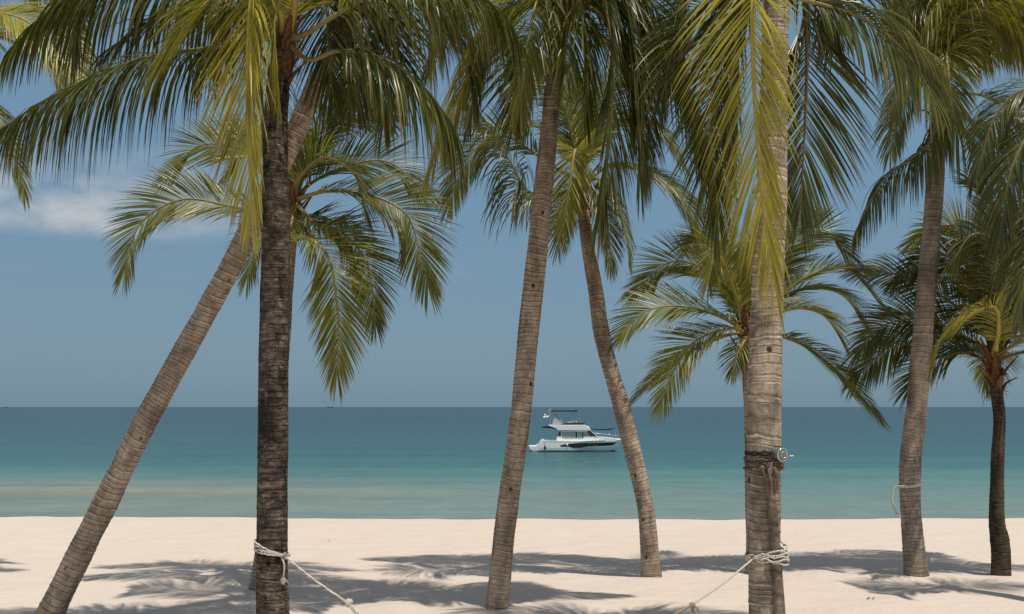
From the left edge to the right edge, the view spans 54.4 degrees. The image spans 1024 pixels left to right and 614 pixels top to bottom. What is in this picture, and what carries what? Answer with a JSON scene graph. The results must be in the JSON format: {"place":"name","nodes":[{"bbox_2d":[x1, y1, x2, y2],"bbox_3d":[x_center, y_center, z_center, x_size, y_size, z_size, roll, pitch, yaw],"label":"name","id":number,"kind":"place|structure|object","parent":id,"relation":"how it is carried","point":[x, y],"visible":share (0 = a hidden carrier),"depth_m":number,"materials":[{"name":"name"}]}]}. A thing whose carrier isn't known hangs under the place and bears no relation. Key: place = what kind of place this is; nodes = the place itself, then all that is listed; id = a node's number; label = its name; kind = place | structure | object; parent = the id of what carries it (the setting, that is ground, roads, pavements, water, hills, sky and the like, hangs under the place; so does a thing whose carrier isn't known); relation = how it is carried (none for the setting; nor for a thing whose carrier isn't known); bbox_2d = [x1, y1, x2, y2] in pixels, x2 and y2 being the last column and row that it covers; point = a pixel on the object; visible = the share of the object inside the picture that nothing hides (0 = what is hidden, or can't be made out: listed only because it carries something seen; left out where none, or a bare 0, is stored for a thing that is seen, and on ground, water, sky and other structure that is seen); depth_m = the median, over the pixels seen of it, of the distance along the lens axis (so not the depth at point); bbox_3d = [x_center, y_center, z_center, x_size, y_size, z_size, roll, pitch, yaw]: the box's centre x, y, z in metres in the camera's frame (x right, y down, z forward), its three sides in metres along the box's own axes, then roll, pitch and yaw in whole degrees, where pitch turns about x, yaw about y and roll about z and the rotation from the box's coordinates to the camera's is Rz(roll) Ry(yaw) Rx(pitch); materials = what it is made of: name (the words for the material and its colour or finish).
{"place":"outdoors","nodes":[
{"label":"outdoors","id":0,"kind":"place"},
{"bbox_2d":[0,407,1023,519],"bbox_3d":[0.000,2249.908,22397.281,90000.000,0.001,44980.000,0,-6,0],"label":"water","id":1,"kind":"structure","parent":0,"point":[402,463],"depth_m":76.37,"materials":[{"name":"teal liquid"}]},
{"bbox_2d":[529,409,620,451],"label":"motor yacht","id":2,"kind":"object","parent":1,"relation":"on","point":[575,436],"visible":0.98,"depth_m":98.07,"materials":[{"name":"white painted fiberglass"},{"name":"tinted glass"},{"name":"dark canvas"}]},
{"bbox_2d":[0,516,1023,613],"bbox_3d":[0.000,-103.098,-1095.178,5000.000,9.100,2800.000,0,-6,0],"label":"sand","id":3,"kind":"structure","parent":0,"point":[170,565],"depth_m":13.85,"materials":[{"name":"beige sand"}]},
{"bbox_2d":[0,0,102,211],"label":"coconut palm","id":4,"kind":"object","parent":3,"relation":"on","point":[17,29],"visible":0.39,"depth_m":12.73,"materials":[{"name":"green plant"}]},
{"bbox_2d":[0,0,535,613],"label":"coconut palm","id":5,"kind":"object","parent":3,"relation":"on","point":[278,32],"visible":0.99,"depth_m":9.05,"materials":[{"name":"green plant"}]},
{"bbox_2d":[254,539,359,613],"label":"hammock rope","id":6,"kind":"object","parent":5,"relation":"attached to","point":[285,556],"visible":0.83,"depth_m":8.81,"materials":[{"name":"fabric"}]},
{"bbox_2d":[34,0,520,613],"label":"coconut palm","id":7,"kind":"object","parent":3,"relation":"on","point":[98,516],"visible":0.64,"depth_m":10.16,"materials":[{"name":"brown plant"}]},
{"bbox_2d":[99,82,464,590],"bbox_3d":[-2.850,0.220,12.375,4.564,6.727,2.260,0,-6,0],"label":"coconut palm","id":8,"kind":"object","parent":3,"relation":"on","point":[302,168],"visible":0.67,"depth_m":12.26,"materials":[{"name":"green plant"}]},
{"bbox_2d":[415,0,719,610],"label":"coconut palm","id":9,"kind":"object","parent":3,"relation":"on","point":[559,24],"visible":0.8,"depth_m":10.60,"materials":[{"name":"green plant"}]},
{"bbox_2d":[431,38,706,577],"bbox_3d":[0.839,-0.082,13.117,4.005,7.454,2.092,0,-6,0],"label":"coconut palm","id":10,"kind":"object","parent":3,"relation":"on","point":[580,204],"visible":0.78,"depth_m":13.22,"materials":[{"name":"green plant"}]},
{"bbox_2d":[604,200,891,574],"bbox_3d":[3.318,0.968,13.464,3.968,5.433,2.446,3,-7,-30],"label":"coconut palm","id":11,"kind":"object","parent":3,"relation":"on","point":[735,293],"visible":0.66,"depth_m":13.45,"materials":[{"name":"green plant"}]},
{"bbox_2d":[764,462,784,613],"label":"wooden pole","id":12,"kind":"object","parent":3,"relation":"on","point":[778,588],"visible":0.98,"depth_m":8.35,"materials":[{"name":"brown wood"}]},
{"bbox_2d":[630,0,955,613],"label":"coconut palm","id":13,"kind":"object","parent":3,"relation":"on","point":[776,176],"visible":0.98,"depth_m":8.87,"materials":[{"name":"green plant"}]},
{"bbox_2d":[675,541,788,613],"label":"hammock rope","id":14,"kind":"object","parent":13,"relation":"attached to","point":[759,558],"visible":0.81,"depth_m":8.32,"materials":[{"name":"fabric"}]},
{"bbox_2d":[743,456,784,501],"bbox_3d":[2.175,1.479,8.565,0.354,0.384,0.414,0,-6,0],"label":"dark rope","id":15,"kind":"object","parent":13,"relation":"attached to","point":[761,464],"visible":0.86,"depth_m":8.45,"materials":[{"name":"brown fabric"}]},
{"bbox_2d":[744,448,793,473],"bbox_3d":[2.193,1.316,8.573,0.362,0.221,0.413,0,-6,0],"label":"garden spotlight","id":16,"kind":"object","parent":13,"relation":"attached to","point":[780,454],"visible":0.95,"depth_m":8.42,"materials":[{"name":"silver metal"}]},
{"bbox_2d":[834,165,1023,575],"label":"coconut palm","id":17,"kind":"object","parent":3,"relation":"on","point":[982,314],"visible":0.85,"depth_m":13.51,"materials":[{"name":"green plant"}]},
{"bbox_2d":[851,0,1023,576],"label":"coconut palm","id":18,"kind":"object","parent":3,"relation":"on","point":[949,41],"visible":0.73,"depth_m":13.09,"materials":[{"name":"green plant"}]},
{"bbox_2d":[891,482,922,515],"bbox_3d":[5.208,2.518,13.069,0.309,0.438,0.429,-5,-8,41],"label":"rope loop","id":19,"kind":"object","parent":18,"relation":"attached to","point":[905,486],"visible":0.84,"depth_m":13.01,"materials":[{"name":"fabric"}]},
{"bbox_2d":[952,77,1023,344],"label":"coconut palm","id":20,"kind":"object","parent":3,"relation":"on","point":[988,159],"visible":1,"depth_m":11.26,"materials":[{"name":"green plant"}]},
{"bbox_2d":[0,0,1023,406],"label":"sky","id":21,"kind":"structure","parent":0,"point":[66,340],"materials":[{"name":"blue"}]}
]}

